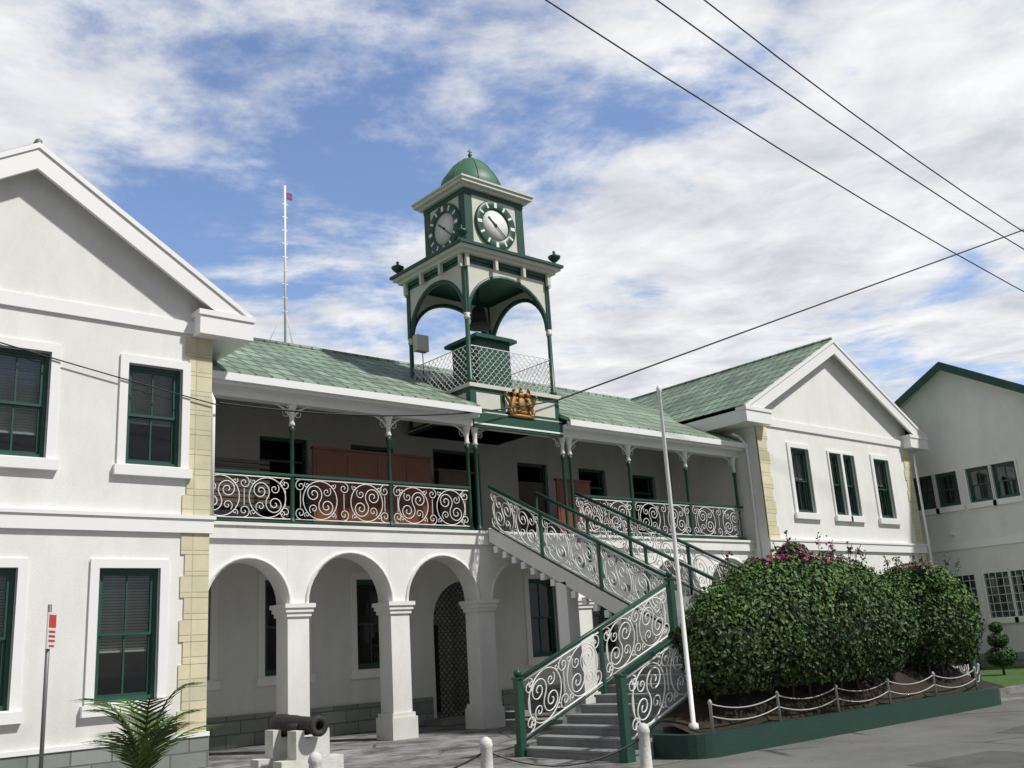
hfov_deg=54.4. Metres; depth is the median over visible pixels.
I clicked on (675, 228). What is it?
sky
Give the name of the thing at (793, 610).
bougainvillea bush
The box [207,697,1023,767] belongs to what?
forecourt pavement
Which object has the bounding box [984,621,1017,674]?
topiary shrub
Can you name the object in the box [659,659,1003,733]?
planter soil
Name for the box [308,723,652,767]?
bollard chain
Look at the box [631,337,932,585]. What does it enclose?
wing
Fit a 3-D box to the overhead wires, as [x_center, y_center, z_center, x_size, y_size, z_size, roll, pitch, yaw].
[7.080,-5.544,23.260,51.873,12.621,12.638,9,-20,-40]
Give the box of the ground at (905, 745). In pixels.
[653,691,1023,767]
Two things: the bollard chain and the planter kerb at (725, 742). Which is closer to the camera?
the bollard chain
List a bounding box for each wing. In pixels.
[0,138,255,767]
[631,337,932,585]
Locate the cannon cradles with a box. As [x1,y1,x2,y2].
[250,728,343,767]
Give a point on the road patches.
(997, 759)
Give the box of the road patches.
[910,725,1023,767]
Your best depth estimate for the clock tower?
25.10 m
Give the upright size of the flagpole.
4.980 m
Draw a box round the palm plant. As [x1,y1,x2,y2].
[72,682,222,767]
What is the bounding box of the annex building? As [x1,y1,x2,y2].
[894,362,1023,668]
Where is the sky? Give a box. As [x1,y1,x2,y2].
[0,0,1023,401]
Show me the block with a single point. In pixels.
(390, 633)
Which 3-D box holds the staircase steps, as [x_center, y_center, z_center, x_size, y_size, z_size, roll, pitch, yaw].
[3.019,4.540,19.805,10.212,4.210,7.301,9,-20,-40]
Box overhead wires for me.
[0,0,1023,415]
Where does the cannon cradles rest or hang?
on the forecourt pavement
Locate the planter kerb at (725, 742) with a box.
[652,663,1001,759]
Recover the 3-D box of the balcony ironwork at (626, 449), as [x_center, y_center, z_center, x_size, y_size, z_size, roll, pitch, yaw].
[0.365,2.342,23.654,16.500,2.463,0.209,9,-20,-40]
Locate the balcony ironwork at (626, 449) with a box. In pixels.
[214,396,746,539]
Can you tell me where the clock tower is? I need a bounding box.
[389,149,563,444]
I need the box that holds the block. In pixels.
[206,337,755,750]
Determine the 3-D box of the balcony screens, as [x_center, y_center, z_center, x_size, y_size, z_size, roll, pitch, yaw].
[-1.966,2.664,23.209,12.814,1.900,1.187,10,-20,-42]
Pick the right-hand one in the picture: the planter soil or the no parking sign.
the planter soil
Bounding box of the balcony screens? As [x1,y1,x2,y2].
[214,446,612,534]
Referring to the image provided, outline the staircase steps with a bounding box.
[488,528,923,761]
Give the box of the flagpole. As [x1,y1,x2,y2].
[656,385,698,729]
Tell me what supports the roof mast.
on the block
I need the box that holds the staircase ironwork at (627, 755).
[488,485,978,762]
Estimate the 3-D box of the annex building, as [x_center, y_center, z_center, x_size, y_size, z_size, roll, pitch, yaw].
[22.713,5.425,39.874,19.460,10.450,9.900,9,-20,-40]
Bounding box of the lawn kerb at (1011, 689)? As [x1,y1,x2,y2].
[999,684,1023,694]
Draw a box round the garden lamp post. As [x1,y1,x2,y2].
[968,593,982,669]
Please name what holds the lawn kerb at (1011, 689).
on the ground at (905, 745)
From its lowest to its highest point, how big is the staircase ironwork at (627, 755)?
5.165 m
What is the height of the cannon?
0.327 m
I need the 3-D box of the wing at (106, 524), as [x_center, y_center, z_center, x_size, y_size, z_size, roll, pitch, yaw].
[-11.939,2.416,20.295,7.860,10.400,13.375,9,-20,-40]
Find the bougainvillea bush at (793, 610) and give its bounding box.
[667,530,984,699]
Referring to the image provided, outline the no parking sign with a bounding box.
[38,604,56,767]
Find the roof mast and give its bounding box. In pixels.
[270,185,292,347]
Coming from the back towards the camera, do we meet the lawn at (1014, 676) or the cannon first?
the lawn at (1014, 676)
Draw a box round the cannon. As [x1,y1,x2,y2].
[269,714,327,736]
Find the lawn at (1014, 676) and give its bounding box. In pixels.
[957,666,1023,686]
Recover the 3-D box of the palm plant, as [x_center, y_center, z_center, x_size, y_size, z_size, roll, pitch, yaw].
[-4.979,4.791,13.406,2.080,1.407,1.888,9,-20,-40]

